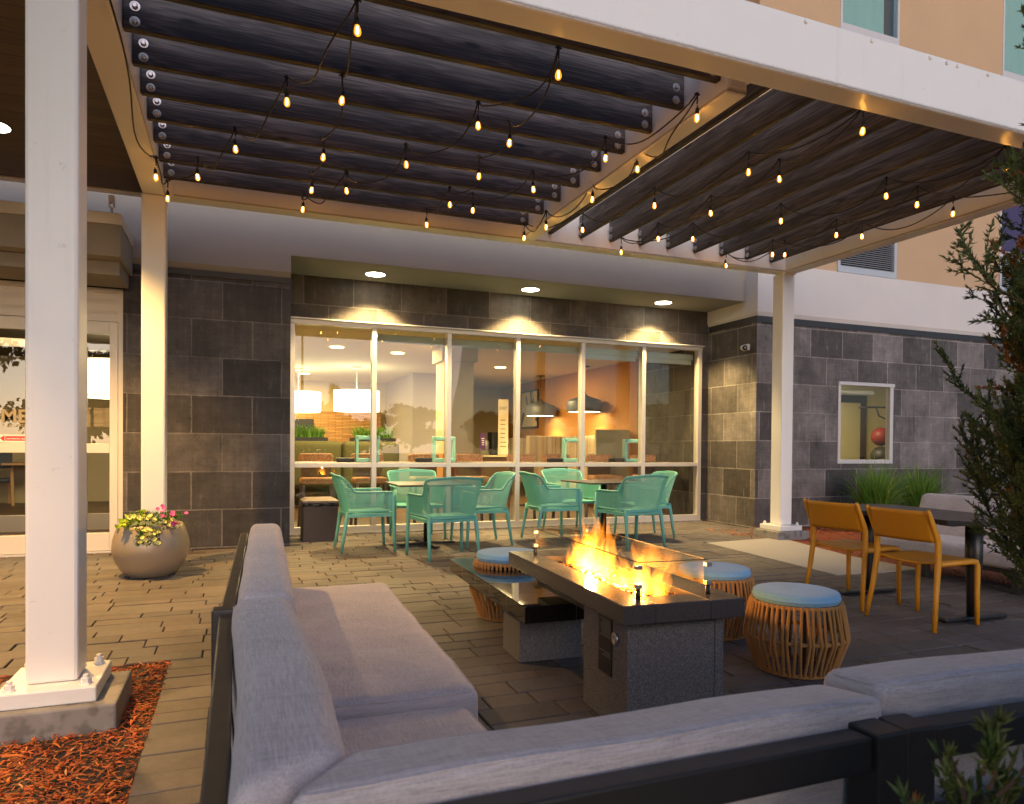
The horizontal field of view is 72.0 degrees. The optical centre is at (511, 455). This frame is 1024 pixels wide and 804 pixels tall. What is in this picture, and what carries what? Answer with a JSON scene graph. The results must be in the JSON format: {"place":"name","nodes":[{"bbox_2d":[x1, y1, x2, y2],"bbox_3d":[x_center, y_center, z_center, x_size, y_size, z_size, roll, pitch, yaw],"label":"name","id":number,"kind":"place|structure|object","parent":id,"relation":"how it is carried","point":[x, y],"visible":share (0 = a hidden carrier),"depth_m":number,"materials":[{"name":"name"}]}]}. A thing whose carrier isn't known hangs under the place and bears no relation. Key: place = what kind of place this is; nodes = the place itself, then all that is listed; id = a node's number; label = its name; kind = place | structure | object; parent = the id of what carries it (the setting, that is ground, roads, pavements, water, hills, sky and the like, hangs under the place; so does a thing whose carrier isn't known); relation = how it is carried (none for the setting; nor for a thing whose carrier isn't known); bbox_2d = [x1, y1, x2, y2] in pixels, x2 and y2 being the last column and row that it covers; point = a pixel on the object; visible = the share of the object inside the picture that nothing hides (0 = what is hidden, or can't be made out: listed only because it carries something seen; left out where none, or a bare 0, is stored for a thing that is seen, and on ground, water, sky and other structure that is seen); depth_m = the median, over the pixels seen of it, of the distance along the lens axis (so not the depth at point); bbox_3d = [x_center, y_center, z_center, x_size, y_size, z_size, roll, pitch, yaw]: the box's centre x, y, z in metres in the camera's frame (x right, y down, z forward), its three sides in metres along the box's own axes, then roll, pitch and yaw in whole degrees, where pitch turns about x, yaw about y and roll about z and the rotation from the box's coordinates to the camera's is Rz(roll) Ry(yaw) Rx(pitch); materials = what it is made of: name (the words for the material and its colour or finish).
{"place":"outdoors","nodes":[
{"label":"outdoors","id":0,"kind":"place"},
{"bbox_2d":[0,355,109,502],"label":"lobby wall","id":1,"kind":"structure","parent":0,"point":[12,382],"depth_m":13.08,"materials":[{"name":"paint"}]},
{"bbox_2d":[0,279,122,356],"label":"lobby ceiling","id":2,"kind":"structure","parent":0,"point":[14,351],"depth_m":10.88,"materials":[{"name":"paint"}]},
{"bbox_2d":[88,357,109,398],"bbox_3d":[-5.659,-1.301,10.223,1.104,0.940,1.104,0,1,-21],"label":"drum pendant","id":3,"kind":"object","parent":2,"relation":"hanging from","point":[98,377],"visible":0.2,"depth_m":9.68,"materials":[{"name":"white plastic"}]},
{"bbox_2d":[0,0,141,196],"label":"porch roof","id":4,"kind":"structure","parent":0,"point":[110,169],"depth_m":5.04,"materials":[{"name":"brown wood"}]},
{"bbox_2d":[0,122,13,133],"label":"porch light","id":5,"kind":"object","parent":4,"relation":"attached to","point":[5,128],"visible":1,"depth_m":5.12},
{"bbox_2d":[0,545,537,803],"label":"patio bedding","id":6,"kind":"object","parent":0,"point":[122,769],"depth_m":2.51,"materials":[{"name":"wood"}]},
{"bbox_2d":[0,659,172,803],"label":"bark mulch","id":7,"kind":"object","parent":6,"relation":"on","point":[70,797],"visible":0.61,"depth_m":2.50,"materials":[{"name":"wood"}]},
{"bbox_2d":[294,424,328,504],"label":"potted grass","id":8,"kind":"object","parent":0,"point":[309,434],"depth_m":12.91,"materials":[{"name":"green plant"}]},
{"bbox_2d":[0,493,665,535],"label":"dining floor","id":9,"kind":"structure","parent":0,"point":[93,507],"depth_m":11.56,"materials":[{"name":"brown wood"}]},
{"bbox_2d":[0,453,14,505],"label":"lobby chair","id":10,"kind":"object","parent":9,"relation":"on","point":[6,457],"visible":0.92,"depth_m":12.47,"materials":[{"name":"brown wood"}]},
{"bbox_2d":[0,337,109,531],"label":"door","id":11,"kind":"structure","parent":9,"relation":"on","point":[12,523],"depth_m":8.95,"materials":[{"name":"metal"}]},
{"bbox_2d":[297,453,335,526],"bbox_3d":[-2.627,0.480,9.513,0.485,1.007,0.452,0,1,-21],"label":"dining chair","id":12,"kind":"object","parent":9,"relation":"on","point":[317,475],"visible":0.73,"depth_m":9.61,"materials":[{"name":"wood"}]},
{"bbox_2d":[294,441,398,501],"bbox_3d":[-3.308,0.289,12.983,2.300,1.090,1.020,0,1,-21],"label":"lounge sofa","id":13,"kind":"object","parent":9,"relation":"on","point":[389,451],"visible":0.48,"depth_m":12.60,"materials":[{"name":"fabric"}]},
{"bbox_2d":[349,453,389,524],"bbox_3d":[-1.976,0.483,9.768,0.485,1.007,0.452,0,1,-21],"label":"bar stool","id":14,"kind":"object","parent":9,"relation":"on","point":[361,475],"visible":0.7,"depth_m":9.86,"materials":[{"name":"brown wood"}]},
{"bbox_2d":[407,454,440,522],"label":"bar stool","id":15,"kind":"object","parent":9,"relation":"on","point":[411,457],"visible":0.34,"depth_m":10.18,"materials":[{"name":"brown wood"}]},
{"bbox_2d":[433,345,477,513],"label":"column","id":16,"kind":"structure","parent":9,"relation":"on","point":[464,359],"depth_m":11.08,"materials":[{"name":"paint"}]},
{"bbox_2d":[454,454,491,520],"bbox_3d":[-0.588,0.487,10.311,0.485,1.007,0.452,0,1,-21],"label":"bar stool","id":17,"kind":"object","parent":9,"relation":"on","point":[469,471],"visible":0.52,"depth_m":10.45,"materials":[{"name":"brown wood"}]},
{"bbox_2d":[474,432,524,494],"bbox_3d":[-0.513,0.191,16.270,1.560,1.450,0.730,0,1,-21],"label":"coffee counter","id":18,"kind":"object","parent":9,"relation":"on","point":[489,453],"visible":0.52,"depth_m":16.05,"materials":[{"name":"brown wood"}]},
{"bbox_2d":[498,399,507,454],"bbox_3d":[-0.201,-0.638,16.028,0.240,1.260,0.024,0,1,-21],"label":"menu board","id":19,"kind":"object","parent":18,"relation":"on","point":[502,426],"visible":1,"depth_m":16.02,"materials":[{"name":"yellow metal"}]},
{"bbox_2d":[506,454,544,519],"bbox_3d":[0.213,0.490,10.624,0.485,1.007,0.452,0,1,-21],"label":"bar stool","id":20,"kind":"object","parent":9,"relation":"on","point":[527,457],"visible":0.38,"depth_m":10.75,"materials":[{"name":"brown wood"}]},
{"bbox_2d":[508,436,594,498],"bbox_3d":[0.725,0.267,15.000,1.080,1.350,4.000,0,1,-21],"label":"booth bench","id":21,"kind":"object","parent":9,"relation":"on","point":[538,447],"visible":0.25,"depth_m":15.03,"materials":[{"name":"beige fabric"}]},
{"bbox_2d":[542,454,576,518],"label":"bar stool","id":22,"kind":"object","parent":9,"relation":"on","point":[545,457],"visible":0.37,"depth_m":10.94,"materials":[{"name":"brown wood"}]},
{"bbox_2d":[585,454,623,516],"bbox_3d":[1.461,0.494,11.112,0.485,1.007,0.452,0,1,-21],"label":"bar stool","id":23,"kind":"object","parent":9,"relation":"on","point":[598,472],"visible":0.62,"depth_m":11.22,"materials":[{"name":"brown wood"}]},
{"bbox_2d":[594,429,629,509],"bbox_3d":[1.797,0.258,12.740,0.690,1.440,0.110,0,1,-21],"label":"booth partition","id":24,"kind":"object","parent":9,"relation":"on","point":[608,441],"visible":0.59,"depth_m":12.69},
{"bbox_2d":[630,455,668,515],"bbox_3d":[2.224,0.496,11.411,0.485,1.007,0.452,0,1,-21],"label":"bar stool","id":25,"kind":"object","parent":9,"relation":"on","point":[649,469],"visible":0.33,"depth_m":11.56,"materials":[{"name":"brown wood"}]},
{"bbox_2d":[295,411,380,443],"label":"dining wall","id":26,"kind":"structure","parent":0,"point":[336,424],"depth_m":17.43,"materials":[{"name":"orange brick"}]},
{"bbox_2d":[295,419,313,431],"bbox_3d":[-5.484,-0.457,16.904,1.400,0.850,0.090,0,1,-21],"label":"fireplace","id":27,"kind":"object","parent":26,"relation":"attached to","point":[303,422],"visible":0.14,"depth_m":17.04,"materials":[{"name":"metal"}]},
{"bbox_2d":[347,425,398,503],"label":"potted grass","id":28,"kind":"object","parent":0,"point":[385,435],"depth_m":13.36,"materials":[{"name":"green plant"}]},
{"bbox_2d":[295,380,500,453],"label":"dining wall","id":29,"kind":"structure","parent":0,"point":[485,412],"depth_m":18.92,"materials":[{"name":"paint"}]},
{"bbox_2d":[480,433,485,449],"bbox_3d":[-0.642,-0.296,15.534,0.130,0.380,0.013,0,1,-21],"label":"table sign","id":30,"kind":"object","parent":29,"relation":"attached to","point":[482,441],"visible":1,"depth_m":15.53,"materials":[{"name":"paper"}]},
{"bbox_2d":[385,373,435,495],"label":"dining wall","id":31,"kind":"structure","parent":0,"point":[410,407],"depth_m":15.43,"materials":[{"name":"grey paint"}]},
{"bbox_2d":[295,324,678,387],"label":"dining ceiling","id":32,"kind":"structure","parent":0,"point":[317,358],"depth_m":12.84,"materials":[{"name":"paint"}]},
{"bbox_2d":[295,368,320,412],"bbox_3d":[-4.419,-1.345,14.574,0.904,0.900,0.904,0,1,-21],"label":"drum pendant","id":33,"kind":"object","parent":32,"relation":"hanging from","point":[307,401],"visible":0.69,"depth_m":14.27,"materials":[{"name":"fabric"}]},
{"bbox_2d":[333,366,379,412],"bbox_3d":[-3.122,-1.329,14.169,0.904,0.900,0.904,0,1,-21],"label":"drum pendant","id":34,"kind":"object","parent":32,"relation":"hanging from","point":[352,400],"visible":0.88,"depth_m":13.78,"materials":[{"name":"fabric"}]},
{"bbox_2d":[525,375,555,416],"bbox_3d":[0.631,-1.318,15.691,0.700,0.900,0.700,0,1,-21],"label":"dome pendant","id":35,"kind":"object","parent":32,"relation":"hanging from","point":[540,408],"visible":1,"depth_m":15.43,"materials":[{"name":"metal"}]},
{"bbox_2d":[566,365,601,412],"bbox_3d":[1.415,-1.288,13.742,0.700,0.900,0.700,0,1,-21],"label":"dome pendant","id":36,"kind":"object","parent":32,"relation":"hanging from","point":[593,405],"visible":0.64,"depth_m":13.49,"materials":[{"name":"metal"}]},
{"bbox_2d":[0,521,1023,803],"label":"patio","id":37,"kind":"structure","parent":0,"point":[434,597],"depth_m":4.55,"materials":[{"name":"brown stone"}]},
{"bbox_2d":[111,520,189,577],"bbox_3d":[-3.083,0.800,6.023,0.600,0.442,0.600,0,1,-21],"label":"planter","id":38,"kind":"object","parent":37,"relation":"on","point":[167,556],"visible":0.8,"depth_m":5.80,"materials":[{"name":"concrete"}]},
{"bbox_2d":[115,509,147,528],"bbox_3d":[-3.164,0.559,5.865,0.249,0.204,0.416,0,1,-21],"label":"leafy plant","id":39,"kind":"object","parent":38,"relation":"in","point":[122,523],"visible":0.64,"depth_m":5.79,"materials":[{"name":"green plant"}]},
{"bbox_2d":[125,510,176,547],"bbox_3d":[-3.025,0.607,5.907,0.394,0.286,0.438,0,1,-21],"label":"flowering plant","id":40,"kind":"object","parent":38,"relation":"in","point":[149,517],"visible":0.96,"depth_m":5.78,"materials":[{"name":"yellow plant"}]},
{"bbox_2d":[145,504,194,529],"bbox_3d":[-2.882,0.525,5.995,0.310,0.214,0.333,1,1,24],"label":"flowering plant","id":41,"kind":"object","parent":38,"relation":"in","point":[172,514],"visible":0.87,"depth_m":5.96,"materials":[{"name":"pink plant"}]},
{"bbox_2d":[300,496,338,541],"bbox_3d":[-2.287,0.750,8.352,0.410,0.498,0.384,0,1,-21],"label":"trash bin","id":42,"kind":"object","parent":37,"relation":"on","point":[319,515],"visible":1,"depth_m":8.18,"materials":[{"name":"brown plastic"}]},
{"bbox_2d":[211,523,477,721],"bbox_3d":[-0.714,0.712,2.731,0.718,0.738,1.771,0,1,-19],"label":"sectional sofa","id":43,"kind":"object","parent":37,"relation":"on","point":[377,650],"visible":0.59,"depth_m":2.29,"materials":[{"name":"grey fabric"}]},
{"bbox_2d":[330,473,396,553],"bbox_3d":[-1.627,0.601,7.593,0.649,0.829,0.642,0,1,-21],"label":"armchair","id":44,"kind":"object","parent":37,"relation":"on","point":[357,511],"visible":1,"depth_m":7.37,"materials":[{"name":"teal plastic"}]},
{"bbox_2d":[387,469,445,538],"bbox_3d":[-1.188,0.592,8.637,0.642,0.829,0.649,0,1,-19],"label":"armchair","id":45,"kind":"object","parent":37,"relation":"on","point":[400,503],"visible":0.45,"depth_m":8.81,"materials":[{"name":"teal plastic"}]},
{"bbox_2d":[385,481,469,547],"bbox_3d":[-0.959,0.659,7.936,0.790,0.693,0.790,0,1,-21],"label":"cafe table","id":46,"kind":"object","parent":37,"relation":"on","point":[413,484],"visible":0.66,"depth_m":7.89,"materials":[{"name":"laminate"}]},
{"bbox_2d":[405,476,483,561],"bbox_3d":[-0.667,0.615,7.108,0.642,0.829,0.649,0,1,-27],"label":"armchair","id":47,"kind":"object","parent":37,"relation":"on","point":[416,503],"visible":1,"depth_m":6.91,"materials":[{"name":"teal plastic"}]},
{"bbox_2d":[450,471,515,547],"bbox_3d":[-0.317,0.605,8.154,0.649,0.829,0.642,0,1,-21],"label":"armchair","id":48,"kind":"object","parent":37,"relation":"on","point":[493,505],"visible":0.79,"depth_m":7.97,"materials":[{"name":"teal plastic"}]},
{"bbox_2d":[469,547,533,621],"bbox_3d":[-0.027,0.846,4.660,0.510,0.432,0.510,1,1,33],"label":"woven stool","id":49,"kind":"object","parent":37,"relation":"on","point":[496,557],"visible":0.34,"depth_m":4.51,"materials":[{"name":"fabric"}]},
{"bbox_2d":[450,558,583,662],"bbox_3d":[0.033,0.898,4.224,0.460,0.340,1.530,0,1,-19],"label":"side table","id":50,"kind":"object","parent":37,"relation":"on","point":[540,623],"visible":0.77,"depth_m":3.72,"materials":[{"name":"black stone"}]},
{"bbox_2d":[519,471,582,543],"bbox_3d":[0.432,0.607,8.450,0.649,0.829,0.642,0,1,-18],"label":"armchair","id":51,"kind":"object","parent":37,"relation":"on","point":[534,496],"visible":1,"depth_m":8.23,"materials":[{"name":"teal plastic"}]},
{"bbox_2d":[200,597,905,803],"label":"sectional sofa","id":52,"kind":"object","parent":37,"relation":"on","point":[277,733],"visible":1,"depth_m":0.97,"materials":[{"name":"grey fabric"}]},
{"bbox_2d":[541,468,600,533],"bbox_3d":[0.770,0.598,9.435,0.642,0.829,0.649,0,1,-26],"label":"armchair","id":53,"kind":"object","parent":37,"relation":"on","point":[588,490],"visible":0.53,"depth_m":9.62,"materials":[{"name":"teal plastic"}]},
{"bbox_2d":[561,479,645,539],"bbox_3d":[1.133,0.666,8.722,0.790,0.693,0.790,0,1,-24],"label":"cafe table","id":54,"kind":"object","parent":37,"relation":"on","point":[603,483],"visible":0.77,"depth_m":8.69,"materials":[{"name":"beige metal"}]},
{"bbox_2d":[509,527,744,716],"bbox_3d":[0.449,0.747,3.373,0.530,0.670,1.415,0,1,-18],"label":"fire pit table","id":55,"kind":"object","parent":37,"relation":"on","point":[644,652],"visible":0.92,"depth_m":2.81,"materials":[{"name":"grey stone"}]},
{"bbox_2d":[558,559,674,596],"bbox_3d":[0.453,0.586,3.326,0.249,0.051,1.062,0,1,-18],"label":"burner","id":56,"kind":"object","parent":55,"relation":"in","point":[592,569],"visible":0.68,"depth_m":3.36,"materials":[{"name":"orange metal"}]},
{"bbox_2d":[593,474,668,549],"bbox_3d":[1.374,0.621,8.003,0.642,0.829,0.649,0,1,-29],"label":"armchair","id":57,"kind":"object","parent":37,"relation":"on","point":[649,496],"visible":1,"depth_m":7.82,"materials":[{"name":"teal plastic"}]},
{"bbox_2d":[614,471,677,538],"bbox_3d":[1.721,0.612,8.957,0.649,0.829,0.642,0,1,-15],"label":"armchair","id":58,"kind":"object","parent":37,"relation":"on","point":[672,475],"visible":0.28,"depth_m":8.81,"materials":[{"name":"teal plastic"}]},
{"bbox_2d":[676,561,754,640],"bbox_3d":[1.225,0.873,4.273,0.510,0.407,0.510,0,1,-12],"label":"woven stool","id":59,"kind":"object","parent":37,"relation":"on","point":[725,575],"visible":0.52,"depth_m":4.10,"materials":[{"name":"fabric"}]},
{"bbox_2d":[743,582,850,679],"bbox_3d":[1.446,0.883,3.597,0.510,0.407,0.510,0,1,-33],"label":"woven stool","id":60,"kind":"object","parent":37,"relation":"on","point":[765,601],"visible":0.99,"depth_m":3.43,"materials":[{"name":"beige wicker"}]},
{"bbox_2d":[803,498,901,611],"bbox_3d":[2.490,0.701,5.175,0.536,0.757,0.509,0,1,-27],"label":"side chair","id":61,"kind":"object","parent":37,"relation":"on","point":[840,516],"visible":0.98,"depth_m":5.09,"materials":[{"name":"orange plastic"}]},
{"bbox_2d":[837,504,1006,622],"bbox_3d":[2.901,0.740,5.055,0.690,0.671,1.320,0,1,-17],"label":"long table","id":62,"kind":"object","parent":37,"relation":"on","point":[974,547],"visible":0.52,"depth_m":4.63,"materials":[{"name":"metal"}]},
{"bbox_2d":[864,504,980,632],"bbox_3d":[2.678,0.709,4.612,0.536,0.757,0.510,0,1,-23],"label":"side chair","id":63,"kind":"object","parent":37,"relation":"on","point":[914,525],"visible":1,"depth_m":4.51,"materials":[{"name":"orange plastic"}]},
{"bbox_2d":[824,648,1023,803],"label":"sectional sofa","id":64,"kind":"object","parent":37,"relation":"on","point":[923,701],"visible":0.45,"depth_m":1.16,"materials":[{"name":"grey fabric"}]},
{"bbox_2d":[881,493,1022,594],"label":"bench","id":65,"kind":"object","parent":37,"relation":"on","point":[953,540],"visible":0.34,"depth_m":6.21,"materials":[{"name":"grey fabric"}]},
{"bbox_2d":[932,4,1023,591],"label":"juniper tree","id":66,"kind":"object","parent":37,"relation":"on","point":[1008,444],"visible":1,"depth_m":1.97,"materials":[{"name":"green plant"}]},
{"bbox_2d":[501,359,637,499],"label":"dining wall","id":67,"kind":"structure","parent":0,"point":[613,388],"depth_m":14.24,"materials":[{"name":"paint"}]},
{"bbox_2d":[521,389,538,428],"bbox_3d":[0.431,-1.118,17.226,0.034,0.920,1.040,0,1,-21],"label":"framed print","id":68,"kind":"object","parent":67,"relation":"attached to","point":[529,397],"visible":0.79,"depth_m":17.25,"materials":[{"name":"black paper"}]},
{"bbox_2d":[637,350,690,514],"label":"dining wall","id":69,"kind":"structure","parent":0,"point":[667,428],"depth_m":11.64,"materials":[{"name":"paint"}]},
{"bbox_2d":[707,538,914,575],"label":"concrete path","id":70,"kind":"structure","parent":0,"point":[797,554],"depth_m":7.37,"materials":[{"name":"concrete"}]},
{"bbox_2d":[841,385,885,459],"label":"fitness wall","id":71,"kind":"structure","parent":0,"point":[874,421],"depth_m":15.02,"materials":[{"name":"paint"}]},
{"bbox_2d":[840,395,866,459],"bbox_3d":[6.734,-0.131,14.630,1.600,2.250,0.045,0,1,-21],"label":"fitness door","id":72,"kind":"structure","parent":71,"relation":"attached to","point":[853,433],"depth_m":14.78,"materials":[{"name":"paint"}]},
{"bbox_2d":[707,526,1023,587],"bbox_3d":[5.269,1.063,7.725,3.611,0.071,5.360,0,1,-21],"label":"bark mulch","id":73,"kind":"object","parent":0,"point":[859,553],"visible":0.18,"depth_m":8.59,"materials":[{"name":"wood"}]},
{"bbox_2d":[829,458,936,506],"bbox_3d":[5.037,0.519,9.798,1.774,1.082,1.960,0,1,-21],"label":"grass clump","id":74,"kind":"object","parent":73,"relation":"on","point":[873,492],"visible":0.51,"depth_m":9.68,"materials":[{"name":"plant"}]},
{"bbox_2d":[886,457,966,506],"bbox_3d":[5.923,0.522,10.142,1.880,1.082,1.800,1,1,8],"label":"grass clump","id":75,"kind":"object","parent":73,"relation":"on","point":[925,488],"visible":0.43,"depth_m":10.00,"materials":[{"name":"plant"}]},
{"bbox_2d":[886,701,1023,803],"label":"juniper shrub","id":76,"kind":"object","parent":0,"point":[991,752],"visible":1,"depth_m":0.76,"materials":[{"name":"green plant"}]},
{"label":"ground","id":77,"kind":"structure","parent":0,"visible":0},
{"bbox_2d":[0,0,1023,745],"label":"pergola","id":78,"kind":"object","parent":77,"relation":"on","point":[420,78],"visible":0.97,"depth_m":4.70,"materials":[{"name":"white metal"}]},
{"bbox_2d":[109,0,699,226],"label":"string light","id":79,"kind":"object","parent":78,"relation":"hanging from","point":[356,21],"visible":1,"depth_m":4.78,"materials":[{"name":"black rubber"}]},
{"bbox_2d":[522,97,1014,266],"bbox_3d":[2.256,-2.224,6.340,3.443,0.224,3.252,0,1,-21],"label":"string light","id":80,"kind":"object","parent":78,"relation":"hanging from","point":[749,152],"visible":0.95,"depth_m":6.11,"materials":[{"name":"black rubber"}]},
{"bbox_2d":[0,0,1023,557],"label":"hotel building","id":81,"kind":"structure","parent":77,"relation":"on","point":[248,292],"depth_m":9.64,"materials":[{"name":"stone"}]},
{"bbox_2d":[0,280,122,557],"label":"entrance door","id":82,"kind":"structure","parent":81,"relation":"in","point":[104,305],"depth_m":7.21,"materials":[{"name":"white metal"}]},
{"bbox_2d":[0,195,133,288],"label":"door canopy","id":83,"kind":"object","parent":81,"relation":"attached to","point":[110,242],"visible":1,"depth_m":6.42,"materials":[{"name":"beige paint"}]},
{"bbox_2d":[364,272,385,276],"bbox_3d":[-1.664,-2.202,8.588,0.266,0.008,0.266,0,1,-21],"label":"soffit light","id":84,"kind":"object","parent":81,"relation":"attached to","point":[374,274],"visible":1,"depth_m":8.58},
{"bbox_2d":[295,461,675,462],"bbox_3d":[-0.077,0.113,10.077,5.960,0.035,0.420,0,1,-21],"label":"counter","id":85,"kind":"object","parent":81,"relation":"attached to","point":[478,462],"visible":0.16,"depth_m":9.73,"materials":[{"name":"brown wood"}]},
{"bbox_2d":[336,458,353,461],"bbox_3d":[-2.170,0.062,9.171,0.220,0.054,0.100,0,1,-21],"label":"napkin box","id":86,"kind":"object","parent":85,"relation":"on","point":[344,459],"visible":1,"depth_m":9.13,"materials":[{"name":"black metal"}]},
{"bbox_2d":[355,436,378,461],"bbox_3d":[-1.906,-0.083,9.273,0.305,0.347,0.100,0,1,-21],"label":"counter stand","id":87,"kind":"object","parent":85,"relation":"on","point":[357,439],"visible":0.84,"depth_m":9.21,"materials":[{"name":"teal paint"}]},
{"bbox_2d":[415,458,431,461],"bbox_3d":[-1.202,0.065,9.550,0.220,0.054,0.100,0,1,-21],"label":"napkin box","id":88,"kind":"object","parent":85,"relation":"on","point":[423,459],"visible":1,"depth_m":9.50,"materials":[{"name":"black metal"}]},
{"bbox_2d":[432,437,455,461],"bbox_3d":[-0.935,-0.080,9.652,0.310,0.347,0.100,0,1,-21],"label":"counter stand","id":89,"kind":"object","parent":85,"relation":"on","point":[453,446],"visible":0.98,"depth_m":9.61,"materials":[{"name":"teal paint"}]},
{"bbox_2d":[547,458,562,461],"bbox_3d":[0.624,0.071,10.264,0.220,0.054,0.100,0,1,-21],"label":"napkin box","id":90,"kind":"object","parent":85,"relation":"on","point":[554,459],"visible":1,"depth_m":10.22,"materials":[{"name":"black metal"}]},
{"bbox_2d":[562,438,584,461],"bbox_3d":[0.904,-0.074,10.372,0.340,0.347,0.100,0,1,-21],"label":"counter stand","id":91,"kind":"object","parent":85,"relation":"on","point":[564,443],"visible":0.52,"depth_m":10.29,"materials":[{"name":"teal paint"}]},
{"bbox_2d":[608,458,623,461],"bbox_3d":[1.573,0.074,10.636,0.220,0.054,0.100,0,1,-21],"label":"napkin box","id":92,"kind":"object","parent":85,"relation":"on","point":[615,459],"visible":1,"depth_m":10.59,"materials":[{"name":"black metal"}]},
{"bbox_2d":[622,439,637,461],"bbox_3d":[1.856,-0.070,10.744,0.345,0.347,0.100,0,1,-21],"label":"counter stand","id":93,"kind":"object","parent":85,"relation":"on","point":[624,447],"visible":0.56,"depth_m":10.66,"materials":[{"name":"teal paint"}]},
{"bbox_2d":[290,316,704,536],"bbox_3d":[0.058,-0.303,9.737,6.040,2.728,0.300,0,1,-21],"label":"window","id":94,"kind":"structure","parent":81,"relation":"in","point":[584,353],"depth_m":9.65,"materials":[{"name":"silver metal"}]},
{"bbox_2d":[521,287,539,291],"bbox_3d":[0.245,-2.196,9.356,0.266,0.008,0.266,0,1,-21],"label":"soffit light","id":95,"kind":"object","parent":81,"relation":"attached to","point":[530,289],"visible":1,"depth_m":9.34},
{"bbox_2d":[654,301,672,304],"bbox_3d":[2.175,-2.190,10.133,0.266,0.008,0.266,0,1,-21],"label":"soffit light","id":96,"kind":"object","parent":81,"relation":"attached to","point":[663,302],"visible":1,"depth_m":10.11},
{"bbox_2d":[837,381,894,463],"bbox_3d":[5.275,-0.480,10.676,1.120,1.213,0.254,0,1,-21],"label":"window","id":97,"kind":"structure","parent":81,"relation":"in","point":[889,387],"depth_m":10.72,"materials":[{"name":"metal"}]},
{"bbox_2d":[840,0,899,44],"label":"window","id":98,"kind":"structure","parent":81,"relation":"in","point":[864,17],"depth_m":10.63,"materials":[{"name":"glass"}]},
{"bbox_2d":[999,205,1023,257],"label":"window","id":99,"kind":"structure","parent":81,"relation":"in","point":[1013,213],"depth_m":11.90,"materials":[{"name":"glass"}]},
{"bbox_2d":[1002,0,1023,81],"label":"window","id":100,"kind":"structure","parent":81,"relation":"in","point":[1012,59],"depth_m":11.83,"materials":[{"name":"glass"}]},
{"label":"fitness floor","id":101,"kind":"structure","parent":0,"visible":0},
{"bbox_2d":[858,406,885,448],"bbox_3d":[7.135,0.008,13.808,0.851,2.000,0.142,0,1,-21],"label":"ball rack","id":102,"kind":"object","parent":101,"relation":"on","point":[875,407],"visible":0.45,"depth_m":13.84,"materials":[{"name":"metal"}]},
{"bbox_2d":[870,446,884,459],"bbox_3d":[7.217,0.029,13.777,0.400,0.400,0.400,0,1,-21],"label":"exercise ball","id":103,"kind":"object","parent":102,"relation":"on","point":[878,453],"visible":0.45,"depth_m":13.66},
{"bbox_2d":[871,428,884,445],"bbox_3d":[7.239,-0.362,13.833,0.360,0.360,0.360,0,1,-21],"label":"exercise ball","id":104,"kind":"object","parent":102,"relation":"on","point":[878,434],"visible":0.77,"depth_m":13.73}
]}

